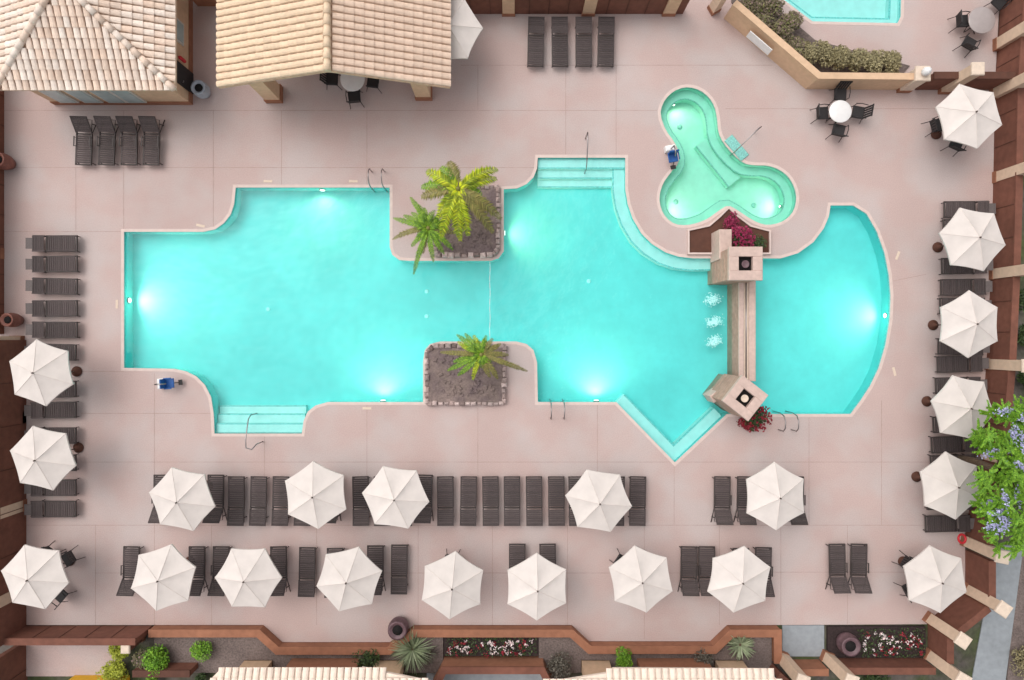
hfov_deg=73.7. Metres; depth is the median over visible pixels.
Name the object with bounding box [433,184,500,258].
rock planter
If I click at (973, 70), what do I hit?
pillar
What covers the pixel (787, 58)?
garden wall
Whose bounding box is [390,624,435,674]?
yucca
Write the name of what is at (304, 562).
sun lounger
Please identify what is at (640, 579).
umbrella
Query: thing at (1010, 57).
boundary wall
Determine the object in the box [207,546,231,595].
sun lounger
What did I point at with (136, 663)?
bush
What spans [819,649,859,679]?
pillar
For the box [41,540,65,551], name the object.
patio chair
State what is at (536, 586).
umbrella
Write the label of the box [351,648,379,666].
shrub
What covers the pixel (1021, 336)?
bush
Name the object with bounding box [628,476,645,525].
sun lounger
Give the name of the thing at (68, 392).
sun lounger
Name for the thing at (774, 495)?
umbrella
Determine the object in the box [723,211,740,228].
shrub
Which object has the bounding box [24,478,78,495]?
sun lounger
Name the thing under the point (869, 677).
bush
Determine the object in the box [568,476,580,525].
sun lounger
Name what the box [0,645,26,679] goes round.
boundary wall
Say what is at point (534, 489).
sun lounger
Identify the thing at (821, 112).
patio chair
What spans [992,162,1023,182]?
pillar
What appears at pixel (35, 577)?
umbrella
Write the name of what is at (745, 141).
handrail
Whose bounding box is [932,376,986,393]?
sun lounger
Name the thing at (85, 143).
sun lounger
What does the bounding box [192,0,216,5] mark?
alley wall
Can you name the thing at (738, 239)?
shrub
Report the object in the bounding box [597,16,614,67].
sun lounger
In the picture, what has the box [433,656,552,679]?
patio wall
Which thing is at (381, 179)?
pool ladder
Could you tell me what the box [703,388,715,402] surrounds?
stone slab
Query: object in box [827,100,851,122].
round table
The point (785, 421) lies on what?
pool ladder
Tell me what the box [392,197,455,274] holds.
palm tree
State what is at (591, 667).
pillar
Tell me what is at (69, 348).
sun lounger
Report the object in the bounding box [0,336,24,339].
pillar
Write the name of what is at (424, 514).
sun lounger
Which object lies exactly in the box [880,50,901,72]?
hedge shrub
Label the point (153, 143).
sun lounger
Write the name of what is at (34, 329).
sun lounger
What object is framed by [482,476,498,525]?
sun lounger
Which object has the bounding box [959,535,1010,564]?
pillar
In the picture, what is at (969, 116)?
umbrella
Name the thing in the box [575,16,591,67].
sun lounger
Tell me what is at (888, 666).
flower bed wall
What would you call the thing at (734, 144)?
spa step
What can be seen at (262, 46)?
pavilion
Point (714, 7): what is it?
pillar
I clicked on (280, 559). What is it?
sun lounger
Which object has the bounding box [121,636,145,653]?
pillar
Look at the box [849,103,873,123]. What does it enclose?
patio chair
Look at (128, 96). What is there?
window
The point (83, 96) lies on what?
window
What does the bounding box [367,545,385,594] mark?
sun lounger
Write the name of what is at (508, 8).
pillar
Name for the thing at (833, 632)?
flower soil
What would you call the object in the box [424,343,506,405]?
rock planter
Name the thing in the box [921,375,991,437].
umbrella
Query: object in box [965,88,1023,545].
boundary wall
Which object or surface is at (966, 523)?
sun lounger
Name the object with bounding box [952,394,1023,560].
flowering tree
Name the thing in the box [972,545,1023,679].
footpath
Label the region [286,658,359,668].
patio wall
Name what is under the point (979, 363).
sun lounger
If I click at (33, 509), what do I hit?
sun lounger
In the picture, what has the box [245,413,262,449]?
handrail
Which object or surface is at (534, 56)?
sun lounger
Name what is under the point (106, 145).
sun lounger
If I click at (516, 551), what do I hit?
sun lounger
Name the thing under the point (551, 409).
pool ladder
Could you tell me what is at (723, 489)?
sun lounger
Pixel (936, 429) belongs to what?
sun lounger
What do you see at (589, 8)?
pillar
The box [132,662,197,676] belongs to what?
side wall
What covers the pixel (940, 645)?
corner wall
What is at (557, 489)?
sun lounger
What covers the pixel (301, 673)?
villa
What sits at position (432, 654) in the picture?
grass tuft
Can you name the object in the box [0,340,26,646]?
boundary wall
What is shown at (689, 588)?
sun lounger
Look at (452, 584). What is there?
umbrella
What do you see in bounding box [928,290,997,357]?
umbrella
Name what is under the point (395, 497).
umbrella
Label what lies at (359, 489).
sun lounger
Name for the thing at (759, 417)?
shrub
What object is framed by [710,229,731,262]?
stone slab
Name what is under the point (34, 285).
sun lounger
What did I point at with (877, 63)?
hedge shrub
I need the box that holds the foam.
[703,292,723,347]
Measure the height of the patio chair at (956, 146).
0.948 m
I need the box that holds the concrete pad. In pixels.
[782,625,823,655]
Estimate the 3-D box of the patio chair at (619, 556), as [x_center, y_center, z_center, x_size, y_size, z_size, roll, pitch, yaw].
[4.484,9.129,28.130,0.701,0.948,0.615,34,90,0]
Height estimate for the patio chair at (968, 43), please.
0.948 m
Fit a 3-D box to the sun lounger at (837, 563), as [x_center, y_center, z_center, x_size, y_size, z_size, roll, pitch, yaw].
[13.464,9.430,28.206,0.759,0.793,1.988,-1,90,0]
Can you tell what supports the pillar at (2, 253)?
on the ground
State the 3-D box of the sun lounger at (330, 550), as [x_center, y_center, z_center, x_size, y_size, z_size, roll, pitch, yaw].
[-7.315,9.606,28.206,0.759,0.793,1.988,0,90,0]
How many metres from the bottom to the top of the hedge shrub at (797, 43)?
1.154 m
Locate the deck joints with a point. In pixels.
(386, 110)
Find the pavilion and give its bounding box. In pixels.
[216,0,450,102]
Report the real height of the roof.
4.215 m
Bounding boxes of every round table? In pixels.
[340,74,364,90]
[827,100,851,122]
[965,7,995,33]
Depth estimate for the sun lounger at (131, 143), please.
28.24 m
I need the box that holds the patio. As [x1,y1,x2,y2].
[26,645,116,675]
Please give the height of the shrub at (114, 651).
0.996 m
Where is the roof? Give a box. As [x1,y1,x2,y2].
[543,667,781,679]
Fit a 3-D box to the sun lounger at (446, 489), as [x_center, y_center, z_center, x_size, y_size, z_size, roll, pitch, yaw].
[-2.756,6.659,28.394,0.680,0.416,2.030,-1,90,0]
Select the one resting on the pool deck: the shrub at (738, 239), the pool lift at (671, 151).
the pool lift at (671, 151)
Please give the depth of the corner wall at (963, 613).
27.64 m
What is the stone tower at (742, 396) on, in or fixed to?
on the pool at (283, 310)
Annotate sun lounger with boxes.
[24,343,78,360]
[24,401,78,418]
[24,426,78,443]
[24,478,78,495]
[24,499,78,517]
[25,235,79,252]
[25,255,79,272]
[25,277,80,294]
[25,300,79,316]
[25,321,79,337]
[56,380,78,397]
[69,116,95,165]
[71,453,78,470]
[93,116,118,165]
[115,116,140,165]
[116,546,143,595]
[138,116,164,165]
[148,475,164,522]
[188,546,208,595]
[202,474,226,522]
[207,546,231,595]
[227,476,246,525]
[249,476,269,525]
[270,546,290,595]
[271,476,290,525]
[293,517,309,525]
[298,547,317,596]
[324,548,344,597]
[327,515,340,522]
[352,476,370,525]
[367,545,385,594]
[391,544,408,594]
[414,474,433,522]
[437,476,453,525]
[460,476,476,525]
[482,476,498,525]
[504,476,519,525]
[509,543,524,568]
[526,476,542,525]
[527,16,544,67]
[539,543,555,563]
[548,476,564,525]
[551,16,567,66]
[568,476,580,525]
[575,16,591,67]
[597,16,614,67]
[615,476,624,525]
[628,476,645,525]
[678,546,699,595]
[697,546,714,595]
[711,476,733,524]
[733,476,756,524]
[753,547,774,596]
[788,476,807,524]
[825,543,850,593]
[847,543,871,593]
[922,514,974,532]
[924,506,976,509]
[927,453,981,467]
[928,436,980,453]
[930,416,984,432]
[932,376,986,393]
[934,355,988,372]
[935,338,989,354]
[937,278,992,295]
[937,297,991,313]
[938,258,992,274]
[940,219,950,228]
[941,201,995,218]
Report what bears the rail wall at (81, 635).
on the ground
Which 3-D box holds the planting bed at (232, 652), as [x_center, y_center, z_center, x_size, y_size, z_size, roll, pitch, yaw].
[-8.857,13.009,28.550,12.000,0.340,1.625,0,90,0]
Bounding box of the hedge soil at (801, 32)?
[731,0,909,72]
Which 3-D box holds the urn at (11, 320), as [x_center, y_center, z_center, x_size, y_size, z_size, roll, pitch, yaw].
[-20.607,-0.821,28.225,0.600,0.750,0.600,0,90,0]
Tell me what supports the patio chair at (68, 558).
on the pool deck
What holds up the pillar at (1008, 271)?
on the ground
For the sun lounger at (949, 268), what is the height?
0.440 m
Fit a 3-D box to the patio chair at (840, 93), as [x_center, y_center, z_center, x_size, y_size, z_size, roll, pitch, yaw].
[13.535,-10.142,28.130,0.615,0.948,0.701,3,90,0]
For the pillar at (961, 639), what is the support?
on the ground
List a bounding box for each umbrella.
[1,544,74,608]
[9,339,81,405]
[10,426,83,489]
[131,544,195,610]
[149,467,215,530]
[215,548,282,606]
[285,461,346,528]
[317,547,381,610]
[362,466,428,528]
[422,551,482,619]
[450,0,482,58]
[507,553,565,619]
[565,469,631,531]
[609,545,671,612]
[707,546,770,612]
[746,462,803,529]
[898,545,966,612]
[911,452,978,519]
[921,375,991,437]
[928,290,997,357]
[931,84,1001,148]
[932,208,1004,270]
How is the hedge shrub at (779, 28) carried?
on the hedge soil at (801, 32)
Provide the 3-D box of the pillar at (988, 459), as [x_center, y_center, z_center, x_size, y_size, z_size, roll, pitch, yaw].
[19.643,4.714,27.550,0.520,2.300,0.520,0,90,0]
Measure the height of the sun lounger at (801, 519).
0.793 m
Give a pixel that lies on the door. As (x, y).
(185, 77)
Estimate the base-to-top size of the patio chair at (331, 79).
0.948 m
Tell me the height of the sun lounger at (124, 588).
0.793 m
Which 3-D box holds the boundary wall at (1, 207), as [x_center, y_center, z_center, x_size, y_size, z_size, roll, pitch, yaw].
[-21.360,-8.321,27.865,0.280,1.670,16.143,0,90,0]
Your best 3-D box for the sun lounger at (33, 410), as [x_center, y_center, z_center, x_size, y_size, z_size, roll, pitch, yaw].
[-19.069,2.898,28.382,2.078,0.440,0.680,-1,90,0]
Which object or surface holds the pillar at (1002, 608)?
on the ground
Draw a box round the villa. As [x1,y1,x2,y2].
[210,666,427,679]
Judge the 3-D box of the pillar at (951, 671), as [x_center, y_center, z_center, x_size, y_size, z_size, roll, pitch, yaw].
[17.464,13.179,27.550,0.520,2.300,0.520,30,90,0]
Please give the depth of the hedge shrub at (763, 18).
27.72 m
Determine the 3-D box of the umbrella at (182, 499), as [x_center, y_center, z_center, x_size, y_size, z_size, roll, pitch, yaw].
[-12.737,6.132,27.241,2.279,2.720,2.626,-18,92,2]
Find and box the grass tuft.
[421,644,441,665]
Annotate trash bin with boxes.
[191,80,210,98]
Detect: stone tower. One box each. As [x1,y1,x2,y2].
[704,374,767,420]
[708,247,762,284]
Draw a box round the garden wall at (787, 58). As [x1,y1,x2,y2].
[724,0,913,89]
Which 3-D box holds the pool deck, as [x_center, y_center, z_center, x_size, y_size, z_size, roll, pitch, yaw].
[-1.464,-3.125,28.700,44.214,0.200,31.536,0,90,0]
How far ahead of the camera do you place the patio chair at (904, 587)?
28.14 m
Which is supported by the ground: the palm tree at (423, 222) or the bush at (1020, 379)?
the bush at (1020, 379)
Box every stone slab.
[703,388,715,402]
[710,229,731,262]
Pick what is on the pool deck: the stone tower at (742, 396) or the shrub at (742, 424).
the shrub at (742, 424)
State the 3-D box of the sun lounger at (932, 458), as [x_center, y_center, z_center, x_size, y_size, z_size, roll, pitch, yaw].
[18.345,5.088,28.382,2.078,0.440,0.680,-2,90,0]
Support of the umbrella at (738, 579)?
on the pool deck
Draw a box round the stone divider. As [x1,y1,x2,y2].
[727,281,755,380]
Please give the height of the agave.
0.594 m
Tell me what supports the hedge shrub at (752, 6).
on the hedge soil at (801, 32)
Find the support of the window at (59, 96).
in the hip roof building
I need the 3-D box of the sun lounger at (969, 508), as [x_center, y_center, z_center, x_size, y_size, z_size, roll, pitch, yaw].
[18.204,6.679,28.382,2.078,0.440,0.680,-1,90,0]
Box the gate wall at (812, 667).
[793,659,828,675]
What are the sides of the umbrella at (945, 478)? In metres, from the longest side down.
2.720 x 2.625 x 2.279 m
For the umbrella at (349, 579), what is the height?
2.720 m
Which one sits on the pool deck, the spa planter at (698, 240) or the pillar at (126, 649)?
the spa planter at (698, 240)
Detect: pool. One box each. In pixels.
[121,155,893,465]
[657,84,798,227]
[780,0,903,25]
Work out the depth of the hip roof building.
25.52 m
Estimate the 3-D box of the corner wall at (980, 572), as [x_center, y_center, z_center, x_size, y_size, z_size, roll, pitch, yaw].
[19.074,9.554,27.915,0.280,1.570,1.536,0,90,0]
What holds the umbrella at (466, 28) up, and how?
on the pool deck
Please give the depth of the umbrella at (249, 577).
26.32 m
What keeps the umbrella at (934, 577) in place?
on the pool deck
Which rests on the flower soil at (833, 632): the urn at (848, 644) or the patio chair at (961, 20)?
the urn at (848, 644)
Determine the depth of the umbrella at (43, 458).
26.32 m
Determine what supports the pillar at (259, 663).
on the ground
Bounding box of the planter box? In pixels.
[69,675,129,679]
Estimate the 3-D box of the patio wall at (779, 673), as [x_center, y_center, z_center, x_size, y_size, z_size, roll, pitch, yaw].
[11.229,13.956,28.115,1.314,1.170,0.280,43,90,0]
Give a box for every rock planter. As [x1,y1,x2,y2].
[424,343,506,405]
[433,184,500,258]
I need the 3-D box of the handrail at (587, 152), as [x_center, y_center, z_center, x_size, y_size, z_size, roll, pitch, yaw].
[3.071,-7.750,28.338,0.048,1.323,1.405,0,90,0]
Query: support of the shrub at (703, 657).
on the planting bed at (760, 658)
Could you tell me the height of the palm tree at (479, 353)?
2.195 m
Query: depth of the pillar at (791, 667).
27.25 m
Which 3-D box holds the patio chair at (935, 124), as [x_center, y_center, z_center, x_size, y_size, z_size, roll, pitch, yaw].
[17.488,-8.853,28.130,0.701,0.948,0.615,-16,90,0]
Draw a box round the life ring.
[957,533,966,543]
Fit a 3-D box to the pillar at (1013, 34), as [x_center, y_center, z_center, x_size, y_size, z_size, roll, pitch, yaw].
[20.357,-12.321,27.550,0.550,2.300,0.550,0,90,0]
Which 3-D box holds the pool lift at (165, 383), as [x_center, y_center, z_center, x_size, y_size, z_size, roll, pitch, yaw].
[-14.198,1.790,28.110,0.978,0.980,0.467,-4,90,0]
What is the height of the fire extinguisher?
0.500 m
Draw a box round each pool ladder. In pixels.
[368,168,387,192]
[549,399,564,419]
[773,411,798,431]
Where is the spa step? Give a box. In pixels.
[725,135,748,160]
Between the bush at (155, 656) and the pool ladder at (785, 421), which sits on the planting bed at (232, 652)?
the bush at (155, 656)
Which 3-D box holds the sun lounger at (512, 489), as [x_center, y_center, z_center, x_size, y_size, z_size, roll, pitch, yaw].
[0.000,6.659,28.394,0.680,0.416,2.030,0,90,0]
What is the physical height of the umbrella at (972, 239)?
2.720 m
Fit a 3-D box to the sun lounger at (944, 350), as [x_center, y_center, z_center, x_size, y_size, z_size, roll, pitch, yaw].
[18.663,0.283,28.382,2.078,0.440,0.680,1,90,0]
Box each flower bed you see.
[445,637,536,657]
[858,627,925,657]
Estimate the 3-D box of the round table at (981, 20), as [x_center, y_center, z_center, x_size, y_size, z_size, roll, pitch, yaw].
[19.169,-13.046,28.222,1.100,0.734,1.100,0,90,0]
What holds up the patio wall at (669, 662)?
on the ground
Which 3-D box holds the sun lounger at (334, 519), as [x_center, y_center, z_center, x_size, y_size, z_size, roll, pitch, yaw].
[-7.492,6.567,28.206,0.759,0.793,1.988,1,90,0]
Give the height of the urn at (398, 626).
0.750 m
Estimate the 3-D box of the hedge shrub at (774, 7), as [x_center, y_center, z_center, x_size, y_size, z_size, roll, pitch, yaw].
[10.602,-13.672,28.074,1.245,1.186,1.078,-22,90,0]
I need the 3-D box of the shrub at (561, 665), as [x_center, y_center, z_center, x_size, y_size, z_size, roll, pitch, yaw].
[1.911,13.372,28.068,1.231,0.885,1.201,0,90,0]
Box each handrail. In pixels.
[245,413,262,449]
[584,132,587,173]
[730,126,761,155]
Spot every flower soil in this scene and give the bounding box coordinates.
[826,625,925,657]
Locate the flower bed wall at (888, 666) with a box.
[838,658,935,674]
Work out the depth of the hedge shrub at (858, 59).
27.76 m
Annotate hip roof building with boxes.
[0,0,193,104]
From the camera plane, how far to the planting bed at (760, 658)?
28.38 m
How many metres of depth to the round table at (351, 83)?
27.86 m
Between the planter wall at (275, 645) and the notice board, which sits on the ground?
the planter wall at (275, 645)
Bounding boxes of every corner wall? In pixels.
[928,624,953,663]
[935,594,990,632]
[965,549,995,597]
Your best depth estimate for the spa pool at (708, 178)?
29.20 m
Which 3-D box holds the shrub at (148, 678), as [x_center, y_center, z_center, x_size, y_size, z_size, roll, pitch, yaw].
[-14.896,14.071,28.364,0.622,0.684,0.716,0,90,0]
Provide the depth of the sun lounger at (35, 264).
28.24 m
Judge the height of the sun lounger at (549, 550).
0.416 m
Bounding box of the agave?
[725,635,755,661]
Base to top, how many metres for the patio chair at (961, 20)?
0.948 m
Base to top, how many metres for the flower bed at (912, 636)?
0.348 m
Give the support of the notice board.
attached to the garden wall at (787, 58)
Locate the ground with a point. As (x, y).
(964, 661)
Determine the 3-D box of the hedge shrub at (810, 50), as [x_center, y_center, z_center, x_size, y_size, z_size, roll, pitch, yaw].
[12.023,-11.760,28.112,0.896,1.109,1.279,-44,90,0]
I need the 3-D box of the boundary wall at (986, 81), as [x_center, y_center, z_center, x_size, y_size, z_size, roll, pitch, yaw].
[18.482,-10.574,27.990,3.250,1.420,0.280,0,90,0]
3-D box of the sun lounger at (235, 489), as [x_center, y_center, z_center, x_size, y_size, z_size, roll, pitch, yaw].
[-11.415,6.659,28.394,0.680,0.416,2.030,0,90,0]
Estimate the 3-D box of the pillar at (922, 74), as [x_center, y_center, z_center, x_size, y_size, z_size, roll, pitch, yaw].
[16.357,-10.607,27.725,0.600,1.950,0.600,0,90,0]
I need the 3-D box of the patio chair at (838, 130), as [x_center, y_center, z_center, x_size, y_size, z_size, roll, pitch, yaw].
[13.459,-8.629,28.130,0.615,0.948,0.701,13,90,0]
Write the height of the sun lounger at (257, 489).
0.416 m
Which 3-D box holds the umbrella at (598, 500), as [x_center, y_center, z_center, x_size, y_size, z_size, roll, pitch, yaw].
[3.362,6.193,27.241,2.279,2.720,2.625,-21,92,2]
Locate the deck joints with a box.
[4,108,934,624]
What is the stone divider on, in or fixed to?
on the pool at (283, 310)
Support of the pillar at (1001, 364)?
on the ground
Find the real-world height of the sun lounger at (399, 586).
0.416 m
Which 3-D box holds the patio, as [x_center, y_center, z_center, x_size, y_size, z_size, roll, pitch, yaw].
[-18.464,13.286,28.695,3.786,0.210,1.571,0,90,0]
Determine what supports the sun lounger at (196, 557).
on the pool deck
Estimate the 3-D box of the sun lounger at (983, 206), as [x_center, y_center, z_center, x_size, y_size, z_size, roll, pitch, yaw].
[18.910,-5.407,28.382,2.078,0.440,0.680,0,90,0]
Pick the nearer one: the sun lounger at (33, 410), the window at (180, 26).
the window at (180, 26)
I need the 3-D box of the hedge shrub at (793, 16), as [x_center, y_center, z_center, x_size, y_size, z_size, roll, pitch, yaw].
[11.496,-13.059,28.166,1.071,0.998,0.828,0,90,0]
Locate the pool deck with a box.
[0,0,998,641]
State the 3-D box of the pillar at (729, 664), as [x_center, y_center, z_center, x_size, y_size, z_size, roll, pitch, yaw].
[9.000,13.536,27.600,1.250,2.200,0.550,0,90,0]
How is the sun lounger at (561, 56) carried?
on the pool deck
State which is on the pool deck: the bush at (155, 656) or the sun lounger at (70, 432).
the sun lounger at (70, 432)
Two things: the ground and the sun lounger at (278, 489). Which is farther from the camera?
the ground
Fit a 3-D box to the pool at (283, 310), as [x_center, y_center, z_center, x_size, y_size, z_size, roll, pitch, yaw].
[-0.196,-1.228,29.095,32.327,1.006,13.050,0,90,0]
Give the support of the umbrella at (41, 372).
on the pool deck
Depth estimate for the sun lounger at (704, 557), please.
28.24 m
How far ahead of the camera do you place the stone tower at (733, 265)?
26.19 m
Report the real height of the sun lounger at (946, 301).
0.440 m
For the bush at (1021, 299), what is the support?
on the ground
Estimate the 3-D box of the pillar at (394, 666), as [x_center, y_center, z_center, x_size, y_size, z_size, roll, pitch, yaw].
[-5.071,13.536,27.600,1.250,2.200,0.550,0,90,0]
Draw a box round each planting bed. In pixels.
[154,637,443,672]
[538,637,771,672]
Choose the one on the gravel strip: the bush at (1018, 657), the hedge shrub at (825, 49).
the bush at (1018, 657)
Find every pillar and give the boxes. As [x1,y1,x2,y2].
[0,248,4,258]
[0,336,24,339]
[0,499,26,518]
[0,592,11,607]
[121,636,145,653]
[239,660,272,668]
[373,660,403,673]
[502,0,514,16]
[581,0,597,16]
[581,660,610,675]
[662,0,681,16]
[707,0,725,15]
[715,660,747,667]
[779,651,810,679]
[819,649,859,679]
[896,66,931,92]
[922,611,972,649]
[923,647,972,679]
[938,62,984,93]
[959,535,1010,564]
[965,582,1012,618]
[976,449,996,462]
[984,358,1023,372]
[989,72,1023,99]
[989,264,1023,279]
[992,21,1023,51]
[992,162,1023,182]
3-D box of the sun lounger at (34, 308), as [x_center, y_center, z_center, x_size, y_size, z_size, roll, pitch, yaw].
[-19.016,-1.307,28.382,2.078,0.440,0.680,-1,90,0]
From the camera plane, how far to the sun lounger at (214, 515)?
28.24 m
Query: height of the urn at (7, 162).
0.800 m
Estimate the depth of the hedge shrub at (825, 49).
27.79 m
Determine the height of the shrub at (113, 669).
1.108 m
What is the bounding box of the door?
[177,60,193,93]
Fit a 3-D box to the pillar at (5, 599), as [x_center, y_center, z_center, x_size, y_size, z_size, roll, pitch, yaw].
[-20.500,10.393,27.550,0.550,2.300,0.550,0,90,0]
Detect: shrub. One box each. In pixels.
[95,660,128,679]
[107,645,128,661]
[146,677,158,679]
[194,673,205,679]
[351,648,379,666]
[546,650,572,678]
[615,646,632,666]
[694,647,715,666]
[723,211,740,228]
[732,225,755,246]
[736,417,754,430]
[740,0,762,15]
[742,406,771,431]
[749,234,767,247]
[753,12,774,27]
[756,0,784,19]
[770,18,793,40]
[779,10,803,29]
[783,35,804,55]
[797,39,819,63]
[812,39,834,67]
[828,44,850,70]
[848,48,875,71]
[865,49,887,72]
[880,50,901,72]
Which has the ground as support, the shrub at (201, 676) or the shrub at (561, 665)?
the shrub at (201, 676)
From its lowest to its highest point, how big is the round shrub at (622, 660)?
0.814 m
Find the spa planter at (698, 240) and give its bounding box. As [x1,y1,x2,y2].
[687,207,770,254]
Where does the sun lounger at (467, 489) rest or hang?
on the pool deck
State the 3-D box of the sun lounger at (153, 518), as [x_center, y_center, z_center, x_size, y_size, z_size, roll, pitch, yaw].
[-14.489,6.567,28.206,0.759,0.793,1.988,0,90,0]
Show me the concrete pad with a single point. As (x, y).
(802, 640)
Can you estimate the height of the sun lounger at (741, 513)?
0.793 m
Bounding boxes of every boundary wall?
[0,91,3,333]
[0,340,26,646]
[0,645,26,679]
[465,0,689,13]
[915,72,1015,89]
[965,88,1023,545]
[996,0,1023,75]
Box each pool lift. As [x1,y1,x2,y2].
[154,378,182,388]
[664,144,679,169]
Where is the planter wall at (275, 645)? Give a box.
[148,625,781,663]
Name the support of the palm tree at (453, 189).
on the rock planter at (480, 241)
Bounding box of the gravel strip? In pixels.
[1007,556,1023,679]
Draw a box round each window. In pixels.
[39,91,78,102]
[64,91,103,102]
[89,91,126,102]
[110,91,146,102]
[177,18,183,45]
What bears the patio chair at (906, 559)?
on the pool deck
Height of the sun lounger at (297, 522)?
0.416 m
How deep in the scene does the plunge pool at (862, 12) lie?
29.20 m
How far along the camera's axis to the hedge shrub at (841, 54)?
27.74 m
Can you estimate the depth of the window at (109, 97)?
27.55 m
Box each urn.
[0,152,15,169]
[0,313,23,326]
[388,616,408,639]
[836,632,860,656]
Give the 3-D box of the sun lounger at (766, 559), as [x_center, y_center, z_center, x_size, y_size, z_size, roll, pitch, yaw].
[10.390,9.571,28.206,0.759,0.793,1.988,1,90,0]
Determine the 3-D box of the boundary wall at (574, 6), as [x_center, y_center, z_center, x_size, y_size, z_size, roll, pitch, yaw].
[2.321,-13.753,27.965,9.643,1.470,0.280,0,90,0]
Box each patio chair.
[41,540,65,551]
[51,589,75,609]
[61,545,84,568]
[319,73,341,89]
[345,89,364,108]
[366,78,381,92]
[610,549,622,562]
[810,103,829,123]
[826,122,848,142]
[831,81,852,101]
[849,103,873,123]
[891,550,912,567]
[893,582,911,602]
[921,116,941,136]
[940,141,966,155]
[947,10,970,32]
[952,33,980,57]
[983,0,1011,14]
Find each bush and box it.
[131,648,151,668]
[141,644,169,678]
[189,640,212,661]
[859,675,890,679]
[1009,645,1023,679]
[1016,371,1023,387]
[1017,324,1023,345]
[1019,288,1023,311]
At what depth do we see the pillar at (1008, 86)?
27.53 m
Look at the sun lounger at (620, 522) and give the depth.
28.21 m
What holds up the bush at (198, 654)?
on the planting bed at (232, 652)
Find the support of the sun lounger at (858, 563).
on the pool deck
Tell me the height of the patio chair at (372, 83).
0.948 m
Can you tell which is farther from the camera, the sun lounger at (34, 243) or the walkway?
the walkway
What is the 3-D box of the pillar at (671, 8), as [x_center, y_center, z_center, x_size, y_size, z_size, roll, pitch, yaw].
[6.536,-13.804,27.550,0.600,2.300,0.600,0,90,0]
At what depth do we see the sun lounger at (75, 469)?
28.28 m
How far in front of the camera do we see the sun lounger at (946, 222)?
28.25 m
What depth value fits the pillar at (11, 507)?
27.79 m
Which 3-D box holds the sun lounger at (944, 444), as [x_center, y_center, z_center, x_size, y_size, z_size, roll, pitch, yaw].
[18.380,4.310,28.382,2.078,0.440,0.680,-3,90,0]
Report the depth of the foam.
28.68 m
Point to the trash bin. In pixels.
(200, 89)
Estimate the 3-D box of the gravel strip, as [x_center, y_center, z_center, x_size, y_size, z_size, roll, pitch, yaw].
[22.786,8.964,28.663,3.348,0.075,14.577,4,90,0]
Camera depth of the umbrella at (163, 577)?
26.32 m
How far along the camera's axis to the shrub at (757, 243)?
28.20 m
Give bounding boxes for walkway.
[427,673,542,679]
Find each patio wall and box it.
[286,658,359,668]
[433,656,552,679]
[637,658,711,667]
[769,662,790,679]
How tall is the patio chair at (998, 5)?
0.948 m
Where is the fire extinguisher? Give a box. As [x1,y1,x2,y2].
[178,56,186,62]
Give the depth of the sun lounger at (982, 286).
28.24 m
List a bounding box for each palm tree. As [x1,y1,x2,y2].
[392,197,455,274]
[421,160,501,241]
[440,333,527,379]
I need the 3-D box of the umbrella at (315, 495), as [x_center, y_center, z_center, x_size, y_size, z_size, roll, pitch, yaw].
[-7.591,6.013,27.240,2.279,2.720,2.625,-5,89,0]
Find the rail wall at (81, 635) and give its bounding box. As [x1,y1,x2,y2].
[4,625,152,644]
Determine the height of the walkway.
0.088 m
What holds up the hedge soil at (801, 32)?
on the ground
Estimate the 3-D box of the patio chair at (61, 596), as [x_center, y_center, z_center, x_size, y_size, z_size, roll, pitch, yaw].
[-18.617,10.523,28.130,0.701,0.948,0.615,41,90,0]
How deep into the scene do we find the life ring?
27.45 m
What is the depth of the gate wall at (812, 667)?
27.95 m
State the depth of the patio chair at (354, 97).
28.14 m
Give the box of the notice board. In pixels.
[746,31,772,54]
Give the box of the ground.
[0,11,1023,679]

